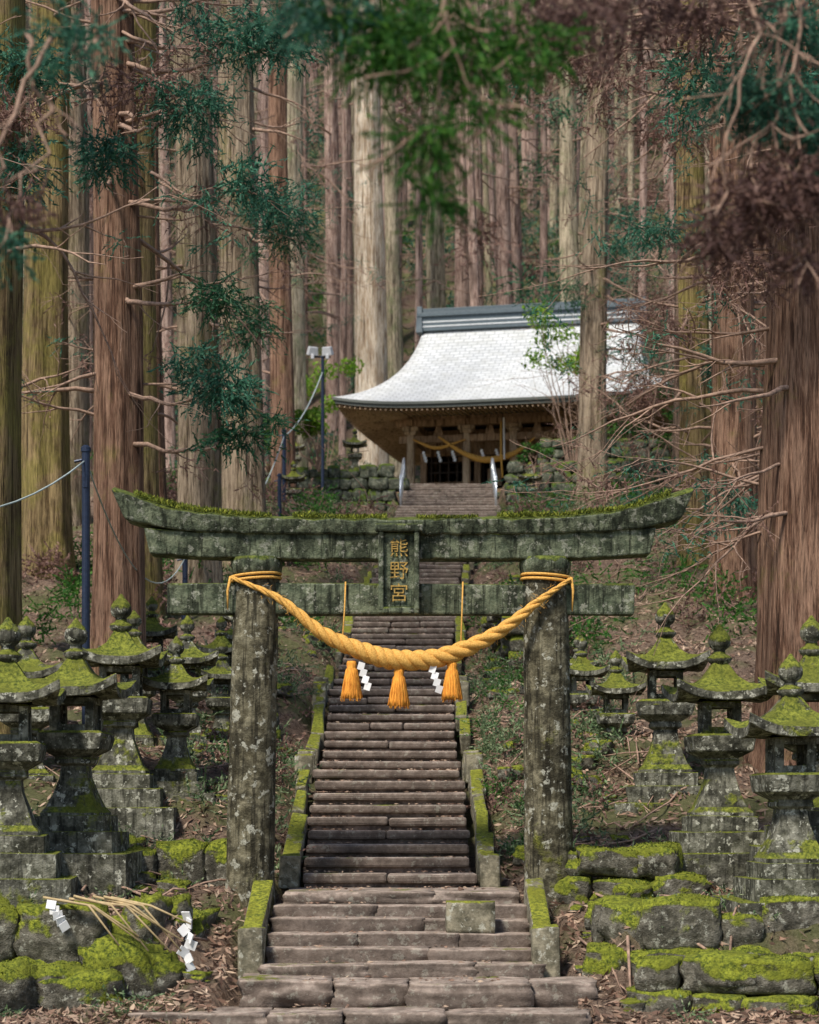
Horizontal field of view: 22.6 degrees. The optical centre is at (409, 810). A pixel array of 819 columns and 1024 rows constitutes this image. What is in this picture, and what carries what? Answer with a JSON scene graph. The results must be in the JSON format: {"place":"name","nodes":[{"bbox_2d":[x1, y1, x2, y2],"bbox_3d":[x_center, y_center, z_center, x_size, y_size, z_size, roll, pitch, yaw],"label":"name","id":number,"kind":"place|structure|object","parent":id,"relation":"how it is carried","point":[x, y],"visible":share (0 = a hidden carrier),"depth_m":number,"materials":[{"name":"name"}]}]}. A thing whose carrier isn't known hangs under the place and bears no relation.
{"place":"outdoors","nodes":[
{"label":"outdoors","id":0,"kind":"place"},
{"bbox_2d":[0,933,185,1014],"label":"stone retaining wall","id":1,"kind":"structure","parent":0,"point":[156,969],"depth_m":18.43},
{"bbox_2d":[221,463,409,510],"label":"stone retaining wall","id":2,"kind":"structure","parent":0,"point":[375,481],"depth_m":64.19,"materials":[{"name":"grey stone"}]},
{"bbox_2d":[1,0,818,1023],"bbox_3d":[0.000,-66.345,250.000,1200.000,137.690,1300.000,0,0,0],"label":"ground","id":3,"kind":"structure","parent":0,"point":[793,940],"depth_m":30.71,"materials":[{"name":"brown soil"}]},
{"bbox_2d":[0,616,62,782],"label":"stone lantern","id":4,"kind":"object","parent":3,"relation":"on","point":[31,665],"visible":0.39,"depth_m":24.36,"materials":[{"name":"grey stone"}]},
{"bbox_2d":[0,617,77,905],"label":"stone lantern","id":5,"kind":"object","parent":3,"relation":"on","point":[22,753],"visible":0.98,"depth_m":20.18,"materials":[{"name":"grey stone"}]},
{"bbox_2d":[22,0,92,387],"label":"cedar tree","id":6,"kind":"object","parent":3,"relation":"on","point":[52,376],"visible":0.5,"depth_m":33.19,"materials":[{"name":"green plant"}]},
{"bbox_2d":[26,0,93,525],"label":"cedar tree","id":7,"kind":"object","parent":3,"relation":"on","point":[79,241],"visible":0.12,"depth_m":49.66,"materials":[{"name":"brown plant"}]},
{"bbox_2d":[74,445,90,723],"bbox_3d":[-3.981,-2.393,25.013,0.205,4.133,0.140,0,0,22],"label":"utility pole","id":8,"kind":"object","parent":3,"relation":"on","point":[85,450],"visible":0.67,"depth_m":24.96,"materials":[{"name":"metal"}]},
{"bbox_2d":[0,461,84,506],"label":"overhead cable","id":9,"kind":"object","parent":8,"relation":"attached to","point":[73,469],"visible":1,"depth_m":24.05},
{"bbox_2d":[28,618,143,898],"bbox_3d":[-3.499,-0.368,21.504,1.319,3.302,1.275,0,0,3],"label":"stone lantern","id":10,"kind":"object","parent":3,"relation":"on","point":[92,856],"visible":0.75,"depth_m":21.19,"materials":[{"name":"grey stone"}]},
{"bbox_2d":[21,0,171,582],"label":"cedar tree","id":11,"kind":"object","parent":3,"relation":"on","point":[47,515],"visible":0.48,"depth_m":40.62,"materials":[{"name":"brown plant"}]},
{"bbox_2d":[0,892,220,965],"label":"stone retaining wall","id":12,"kind":"structure","parent":3,"relation":"on","point":[35,934],"depth_m":18.96,"materials":[{"name":"grey stone"}]},
{"bbox_2d":[43,895,190,952],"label":"bamboo sticks","id":13,"kind":"object","parent":12,"relation":"on","point":[126,903],"visible":1,"depth_m":18.73,"materials":[{"name":"beige wood"}]},
{"bbox_2d":[46,900,197,971],"bbox_3d":[-2.652,1.191,18.903,1.392,0.754,0.168,0,0,-11],"label":"paper streamer","id":14,"kind":"object","parent":3,"relation":"on","point":[183,930],"visible":0.95,"depth_m":18.98,"materials":[{"name":"white paper"}]},
{"bbox_2d":[22,48,221,486],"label":"cedar tree","id":15,"kind":"object","parent":3,"relation":"on","point":[80,278],"visible":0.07,"depth_m":43.42,"materials":[{"name":"red plant"}]},
{"bbox_2d":[0,0,255,733],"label":"cedar tree","id":16,"kind":"object","parent":3,"relation":"on","point":[15,154],"visible":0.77,"depth_m":25.70,"materials":[{"name":"brown plant"}]},
{"bbox_2d":[82,594,176,842],"bbox_3d":[-3.383,-0.862,24.001,1.317,3.352,1.300,0,0,-3],"label":"stone lantern","id":17,"kind":"object","parent":3,"relation":"on","point":[134,799],"visible":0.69,"depth_m":23.67,"materials":[{"name":"grey stone"}]},
{"bbox_2d":[98,610,168,748],"bbox_3d":[-3.703,-1.319,27.500,1.085,2.751,1.062,0,0,0],"label":"stone lantern","id":18,"kind":"object","parent":3,"relation":"on","point":[143,733],"visible":0.19,"depth_m":27.35,"materials":[{"name":"stone"}]},
{"bbox_2d":[26,0,283,620],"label":"cedar tree","id":19,"kind":"object","parent":3,"relation":"on","point":[153,570],"visible":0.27,"depth_m":36.26,"materials":[{"name":"brown plant"}]},
{"bbox_2d":[146,596,177,676],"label":"stone lantern","id":20,"kind":"object","parent":3,"relation":"on","point":[157,632],"visible":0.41,"depth_m":30.86,"materials":[{"name":"grey stone"}]},
{"bbox_2d":[27,2,299,500],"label":"cedar tree","id":21,"kind":"object","parent":3,"relation":"on","point":[162,464],"visible":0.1,"depth_m":46.80,"materials":[{"name":"red plant"}]},
{"bbox_2d":[127,838,226,886],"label":"stone retaining wall","id":22,"kind":"structure","parent":3,"relation":"on","point":[205,861],"depth_m":21.83,"materials":[{"name":"grey stone"}]},
{"bbox_2d":[143,636,215,802],"bbox_3d":[-2.799,-0.787,24.602,1.030,2.617,1.006,0,0,0],"label":"stone lantern","id":23,"kind":"object","parent":3,"relation":"on","point":[175,678],"visible":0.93,"depth_m":24.37,"materials":[{"name":"grey stone"}]},
{"bbox_2d":[177,559,188,619],"bbox_3d":[-4.031,-3.937,36.513,0.205,1.447,0.140,0,0,22],"label":"utility pole","id":24,"kind":"object","parent":3,"relation":"on","point":[185,571],"visible":0.19,"depth_m":36.46,"materials":[{"name":"metal"}]},
{"bbox_2d":[90,471,184,583],"bbox_3d":[-3.974,-3.995,30.750,0.020,1.030,11.506,0,0,0],"label":"overhead cable","id":25,"kind":"object","parent":24,"relation":"attached to","point":[118,540],"visible":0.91,"depth_m":27.78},
{"bbox_2d":[161,615,218,749],"bbox_3d":[-2.943,-1.270,27.200,1.044,2.651,1.026,0,0,-6],"label":"stone lantern","id":26,"kind":"object","parent":3,"relation":"on","point":[193,656],"visible":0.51,"depth_m":27.02,"materials":[{"name":"grey stone"}]},
{"bbox_2d":[29,0,374,582],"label":"cedar tree","id":27,"kind":"object","parent":3,"relation":"on","point":[194,490],"visible":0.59,"depth_m":38.65,"materials":[{"name":"brown plant"}]},
{"bbox_2d":[22,0,397,681],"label":"cedar tree","id":28,"kind":"object","parent":3,"relation":"on","point":[114,158],"visible":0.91,"depth_m":29.29,"materials":[{"name":"red plant"}]},
{"bbox_2d":[194,616,231,693],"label":"stone lantern","id":29,"kind":"object","parent":3,"relation":"on","point":[221,626],"visible":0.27,"depth_m":30.40,"materials":[{"name":"grey stone"}]},
{"bbox_2d":[201,639,230,728],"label":"stone lantern","id":30,"kind":"object","parent":3,"relation":"on","point":[220,672],"visible":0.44,"depth_m":28.46,"materials":[{"name":"grey stone"}]},
{"bbox_2d":[215,616,232,643],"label":"stone lantern","id":31,"kind":"object","parent":3,"relation":"on","point":[229,635],"visible":0.09,"depth_m":32.32,"materials":[{"name":"grey stone"}]},
{"bbox_2d":[220,616,232,623],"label":"stone lantern","id":32,"kind":"object","parent":3,"relation":"on","point":[228,618],"visible":0.05,"depth_m":34.71,"materials":[{"name":"grey stone"}]},
{"bbox_2d":[160,82,348,368],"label":"cedar tree","id":33,"kind":"object","parent":3,"relation":"on","point":[281,127],"visible":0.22,"depth_m":54.68,"materials":[{"name":"green plant"}]},
{"bbox_2d":[227,691,281,746],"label":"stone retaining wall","id":34,"kind":"structure","parent":3,"relation":"on","point":[278,733],"depth_m":29.33,"materials":[{"name":"stone"}]},
{"bbox_2d":[159,2,378,395],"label":"cedar tree","id":35,"kind":"object","parent":3,"relation":"on","point":[265,208],"visible":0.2,"depth_m":81.70,"materials":[{"name":"green plant"}]},
{"bbox_2d":[160,0,379,351],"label":"cedar tree","id":36,"kind":"object","parent":3,"relation":"on","point":[171,176],"visible":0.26,"depth_m":72.02,"materials":[{"name":"green plant"}]},
{"bbox_2d":[274,473,281,515],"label":"utility pole","id":37,"kind":"object","parent":3,"relation":"on","point":[279,475],"visible":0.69,"depth_m":51.96,"materials":[{"name":"metal"}]},
{"bbox_2d":[263,416,295,472],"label":"leafy shrub","id":38,"kind":"object","parent":3,"relation":"on","point":[267,468],"visible":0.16,"depth_m":63.21,"materials":[{"name":"green plant"}]},
{"bbox_2d":[279,429,286,502],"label":"utility pole","id":39,"kind":"object","parent":3,"relation":"on","point":[283,465],"visible":0.61,"depth_m":57.95,"materials":[{"name":"metal"}]},
{"bbox_2d":[265,437,283,484],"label":"overhead cable","id":40,"kind":"object","parent":39,"relation":"attached to","point":[274,462],"visible":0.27,"depth_m":54.67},
{"bbox_2d":[213,0,353,566],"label":"cedar tree","id":41,"kind":"object","parent":3,"relation":"on","point":[234,476],"visible":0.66,"depth_m":43.16,"materials":[{"name":"brown plant"}]},
{"bbox_2d":[281,461,305,502],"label":"stone lantern","id":42,"kind":"object","parent":3,"relation":"on","point":[292,477],"visible":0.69,"depth_m":58.04,"materials":[{"name":"grey stone"}]},
{"bbox_2d":[295,435,305,466],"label":"stone lantern","id":43,"kind":"object","parent":3,"relation":"on","point":[302,448],"visible":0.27,"depth_m":65.85,"materials":[{"name":"grey stone"}]},
{"bbox_2d":[217,0,391,501],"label":"cedar tree","id":44,"kind":"object","parent":3,"relation":"on","point":[281,372],"visible":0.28,"depth_m":61.75,"materials":[{"name":"red plant"}]},
{"bbox_2d":[210,1,416,467],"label":"cedar tree","id":45,"kind":"object","parent":3,"relation":"on","point":[295,87],"visible":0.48,"depth_m":75.70,"materials":[{"name":"brown plant"}]},
{"bbox_2d":[295,405,334,471],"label":"leafy shrub","id":46,"kind":"object","parent":3,"relation":"on","point":[313,414],"visible":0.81,"depth_m":63.26,"materials":[{"name":"green plant"}]},
{"bbox_2d":[306,346,333,494],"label":"flood lamp post","id":47,"kind":"object","parent":3,"relation":"on","point":[312,352],"visible":0.95,"depth_m":62.45,"materials":[{"name":"metal"}]},
{"bbox_2d":[287,372,322,434],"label":"overhead cable","id":48,"kind":"object","parent":47,"relation":"attached to","point":[307,405],"visible":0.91,"depth_m":60.73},
{"bbox_2d":[266,349,374,469],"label":"leafy shrub","id":49,"kind":"object","parent":3,"relation":"on","point":[309,386],"visible":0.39,"depth_m":80.15,"materials":[{"name":"green plant"}]},
{"bbox_2d":[258,0,414,435],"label":"cedar tree","id":50,"kind":"object","parent":3,"relation":"on","point":[333,250],"visible":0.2,"depth_m":95.70,"materials":[{"name":"brown plant"}]},
{"bbox_2d":[22,0,669,483],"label":"distant foliage","id":51,"kind":"object","parent":3,"relation":"on","point":[536,170],"visible":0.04,"depth_m":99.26,"materials":[{"name":"green plant"}]},
{"bbox_2d":[22,0,669,446],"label":"distant dead foliage","id":52,"kind":"object","parent":3,"relation":"on","point":[652,196],"visible":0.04,"depth_m":101.48,"materials":[{"name":"brown plant"}]},
{"bbox_2d":[23,0,669,482],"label":"distant forest trunks","id":53,"kind":"object","parent":3,"relation":"on","point":[527,140],"visible":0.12,"depth_m":98.62,"materials":[{"name":"brown plant"}]},
{"bbox_2d":[342,428,366,469],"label":"stone lantern","id":54,"kind":"object","parent":3,"relation":"on","point":[354,442],"visible":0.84,"depth_m":65.46,"materials":[{"name":"grey stone"}]},
{"bbox_2d":[127,484,598,1023],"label":"stone stairs","id":55,"kind":"structure","parent":3,"relation":"on","point":[387,810],"depth_m":22.25,"materials":[{"name":"grey stone"}]},
{"bbox_2d":[293,581,502,1007],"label":"fallen leaves","id":56,"kind":"object","parent":55,"relation":"on","point":[460,888],"visible":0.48,"depth_m":23.15,"materials":[{"name":"brown plant"}]},
{"bbox_2d":[399,458,404,505],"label":"handrail","id":57,"kind":"object","parent":55,"relation":"on","point":[402,475],"visible":0.88,"depth_m":62.77,"materials":[{"name":"metal"}]},
{"bbox_2d":[445,900,494,932],"bbox_3d":[0.598,1.045,20.160,0.493,0.318,0.277,0,0,0],"label":"stone block","id":58,"kind":"object","parent":55,"relation":"on","point":[469,916],"depth_m":20.02,"materials":[{"name":"grey stone"}]},
{"bbox_2d":[490,458,496,505],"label":"handrail","id":59,"kind":"object","parent":55,"relation":"on","point":[493,475],"visible":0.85,"depth_m":63.75,"materials":[{"name":"metal"}]},
{"bbox_2d":[353,0,388,466],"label":"cedar tree","id":60,"kind":"object","parent":3,"relation":"on","point":[370,333],"visible":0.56,"depth_m":87.47,"materials":[{"name":"beige plant"}]},
{"bbox_2d":[90,29,669,479],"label":"distant bright bushes","id":61,"kind":"object","parent":3,"relation":"on","point":[322,299],"visible":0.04,"depth_m":112.66,"materials":[{"name":"green plant"}]},
{"bbox_2d":[22,463,756,853],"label":"shrub undergrowth","id":62,"kind":"object","parent":3,"relation":"on","point":[74,591],"visible":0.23,"depth_m":37.19,"materials":[{"name":"green plant"}]},
{"bbox_2d":[22,464,756,871],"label":"dry undergrowth","id":63,"kind":"object","parent":3,"relation":"on","point":[50,564],"visible":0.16,"depth_m":37.32,"materials":[{"name":"brown plant"}]},
{"bbox_2d":[125,570,654,1012],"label":"scattered stones","id":64,"kind":"object","parent":3,"relation":"on","point":[639,890],"visible":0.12,"depth_m":23.54,"materials":[{"name":"grey stone"}]},
{"bbox_2d":[0,485,779,1023],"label":"fern undergrowth","id":65,"kind":"object","parent":3,"relation":"on","point":[486,747],"visible":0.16,"depth_m":27.12,"materials":[{"name":"green plant"}]},
{"bbox_2d":[44,499,748,997],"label":"fallen sticks","id":66,"kind":"object","parent":3,"relation":"on","point":[298,669],"visible":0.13,"depth_m":25.06,"materials":[{"name":"brown wood"}]},
{"bbox_2d":[112,487,693,915],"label":"stone torii gate","id":67,"kind":"structure","parent":3,"relation":"on","point":[398,549],"depth_m":21.40,"materials":[{"name":"grey stone"}]},
{"bbox_2d":[226,571,573,709],"bbox_3d":[-0.095,-1.780,21.492,3.637,1.459,0.772,0,0,0],"label":"sacred rope","id":68,"kind":"object","parent":67,"relation":"attached to","point":[399,662],"visible":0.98,"depth_m":21.18,"materials":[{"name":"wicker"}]},
{"bbox_2d":[0,569,817,1012],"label":"moss","id":69,"kind":"object","parent":3,"relation":"on","point":[582,847],"visible":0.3,"depth_m":20.18,"materials":[{"name":"green plant"}]},
{"bbox_2d":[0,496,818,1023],"bbox_3d":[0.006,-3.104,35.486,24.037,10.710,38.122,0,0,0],"label":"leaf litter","id":70,"kind":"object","parent":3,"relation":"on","point":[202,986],"visible":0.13,"depth_m":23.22,"materials":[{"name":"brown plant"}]},
{"bbox_2d":[0,0,818,311],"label":"foliage","id":71,"kind":"object","parent":3,"relation":"on","point":[398,40],"visible":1,"depth_m":9.08,"materials":[{"name":"green plant"}]},
{"bbox_2d":[380,0,556,330],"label":"cedar tree","id":72,"kind":"object","parent":3,"relation":"on","point":[434,253],"visible":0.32,"depth_m":95.67,"materials":[{"name":"brown plant"}]},
{"bbox_2d":[395,1,559,306],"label":"cedar tree","id":73,"kind":"object","parent":3,"relation":"on","point":[461,299],"visible":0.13,"depth_m":103.66,"materials":[{"name":"brown plant"}]},
{"bbox_2d":[426,0,557,304],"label":"cedar tree","id":74,"kind":"object","parent":3,"relation":"on","point":[503,187],"visible":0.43,"depth_m":97.73,"materials":[{"name":"brown plant"}]},
{"bbox_2d":[478,616,523,672],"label":"stone retaining wall","id":75,"kind":"structure","parent":3,"relation":"on","point":[513,642],"depth_m":33.26,"materials":[{"name":"grey stone"}]},
{"bbox_2d":[333,295,673,496],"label":"wooden shrine","id":76,"kind":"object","parent":3,"relation":"on","point":[432,414],"visible":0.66,"depth_m":70.46,"materials":[{"name":"silver metal"}]},
{"bbox_2d":[503,739,522,759],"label":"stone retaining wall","id":77,"kind":"structure","parent":3,"relation":"on","point":[511,747],"depth_m":26.49,"materials":[{"name":"grey stone"}]},
{"bbox_2d":[516,462,543,509],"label":"stone lantern","id":78,"kind":"object","parent":3,"relation":"on","point":[529,473],"visible":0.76,"depth_m":59.35,"materials":[{"name":"grey stone"}]},
{"bbox_2d":[516,437,554,505],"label":"leafy shrub","id":79,"kind":"object","parent":3,"relation":"on","point":[526,452],"visible":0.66,"depth_m":63.12,"materials":[{"name":"green plant"}]},
{"bbox_2d":[468,296,637,461],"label":"young broadleaf tree","id":80,"kind":"object","parent":3,"relation":"on","point":[572,357],"visible":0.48,"depth_m":64.75,"materials":[{"name":"green plant"}]},
{"bbox_2d":[487,0,654,301],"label":"cedar tree","id":81,"kind":"object","parent":3,"relation":"on","point":[568,235],"visible":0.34,"depth_m":91.69,"materials":[{"name":"beige plant"}]},
{"bbox_2d":[570,635,599,666],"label":"stone lantern","id":82,"kind":"object","parent":3,"relation":"on","point":[575,650],"visible":0.12,"depth_m":31.35,"materials":[{"name":"grey stone"}]},
{"bbox_2d":[504,459,671,513],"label":"stone retaining wall","id":83,"kind":"structure","parent":3,"relation":"on","point":[556,478],"depth_m":64.01,"materials":[{"name":"grey stone"}]},
{"bbox_2d":[570,635,609,712],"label":"stone lantern","id":84,"kind":"object","parent":3,"relation":"on","point":[582,668],"visible":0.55,"depth_m":29.03,"materials":[{"name":"stone"}]},
{"bbox_2d":[537,436,672,470],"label":"stone retaining wall","id":85,"kind":"structure","parent":3,"relation":"on","point":[558,454],"depth_m":65.40,"materials":[{"name":"grey stone"}]},
{"bbox_2d":[399,0,818,772],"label":"cedar tree","id":86,"kind":"object","parent":3,"relation":"on","point":[787,548],"visible":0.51,"depth_m":24.84,"materials":[{"name":"red plant"}]},
{"bbox_2d":[513,0,710,506],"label":"cedar tree","id":87,"kind":"object","parent":3,"relation":"on","point":[593,324],"visible":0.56,"depth_m":60.16,"materials":[{"name":"brown plant"}]},
{"bbox_2d":[586,650,646,739],"bbox_3d":[2.720,-0.932,26.997,0.932,2.372,0.907,0,0,0],"label":"stone lantern","id":88,"kind":"object","parent":3,"relation":"on","point":[615,685],"visible":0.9,"depth_m":26.84,"materials":[{"name":"grey stone"}]},
{"bbox_2d":[554,842,712,903],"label":"stone retaining wall","id":89,"kind":"structure","parent":3,"relation":"on","point":[661,867],"depth_m":21.26,"materials":[{"name":"grey stone"}]},
{"bbox_2d":[506,0,770,601],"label":"cedar tree","id":90,"kind":"object","parent":3,"relation":"on","point":[729,422],"visible":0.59,"depth_m":38.11,"materials":[{"name":"red plant"}]},
{"bbox_2d":[607,381,672,486],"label":"leafy shrub","id":91,"kind":"object","parent":3,"relation":"on","point":[632,433],"visible":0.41,"depth_m":63.06,"materials":[{"name":"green plant"}]},
{"bbox_2d":[569,0,710,354],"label":"cedar tree","id":92,"kind":"object","parent":3,"relation":"on","point":[707,190],"visible":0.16,"depth_m":69.67,"materials":[{"name":"brown plant"}]},
{"bbox_2d":[621,4,673,379],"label":"cedar tree","id":93,"kind":"object","parent":3,"relation":"on","point":[671,213],"visible":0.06,"depth_m":87.77,"materials":[{"name":"brown plant"}]},
{"bbox_2d":[587,1,711,492],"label":"cedar tree","id":94,"kind":"object","parent":3,"relation":"on","point":[675,452],"visible":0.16,"depth_m":51.86,"materials":[{"name":"brown plant"}]},
{"bbox_2d":[529,0,771,568],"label":"cedar tree","id":95,"kind":"object","parent":3,"relation":"on","point":[689,382],"visible":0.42,"depth_m":42.22,"materials":[{"name":"brown plant"}]},
{"bbox_2d":[614,603,710,813],"bbox_3d":[3.122,-0.888,25.000,1.288,3.302,1.279,0,0,3],"label":"stone lantern","id":96,"kind":"object","parent":3,"relation":"on","point":[669,658],"visible":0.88,"depth_m":24.70,"materials":[{"name":"stone"}]},
{"bbox_2d":[653,351,711,452],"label":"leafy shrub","id":97,"kind":"object","parent":3,"relation":"on","point":[672,367],"visible":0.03,"depth_m":62.78,"materials":[{"name":"plant"}]},
{"bbox_2d":[596,0,775,569],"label":"cedar tree","id":98,"kind":"object","parent":3,"relation":"on","point":[671,166],"visible":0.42,"depth_m":33.46,"materials":[{"name":"brown plant"}]},
{"bbox_2d":[598,0,773,488],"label":"cedar tree","id":99,"kind":"object","parent":3,"relation":"on","point":[760,313],"visible":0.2,"depth_m":46.57,"materials":[{"name":"red plant"}]},
{"bbox_2d":[661,624,772,890],"bbox_3d":[3.363,-0.376,22.199,1.311,3.287,1.260,0,0,-2],"label":"stone lantern","id":100,"kind":"object","parent":3,"relation":"on","point":[716,857],"visible":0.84,"depth_m":21.88,"materials":[{"name":"grey stone"}]},
{"bbox_2d":[626,950,818,1016],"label":"stone retaining wall","id":101,"kind":"structure","parent":3,"relation":"on","point":[729,980],"depth_m":18.33,"materials":[{"name":"grey stone"}]},
{"bbox_2d":[712,654,818,915],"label":"stone lantern","id":102,"kind":"object","parent":3,"relation":"on","point":[789,846],"visible":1,"depth_m":19.89,"materials":[{"name":"grey stone"}]},
{"bbox_2d":[749,615,818,860],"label":"stone lantern","id":103,"kind":"object","parent":3,"relation":"on","point":[808,682],"visible":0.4,"depth_m":21.21,"materials":[{"name":"grey stone"}]},
{"bbox_2d":[582,893,818,975],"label":"stone retaining wall","id":104,"kind":"structure","parent":0,"point":[687,924],"depth_m":19.32,"materials":[{"name":"grey stone"}]}
]}

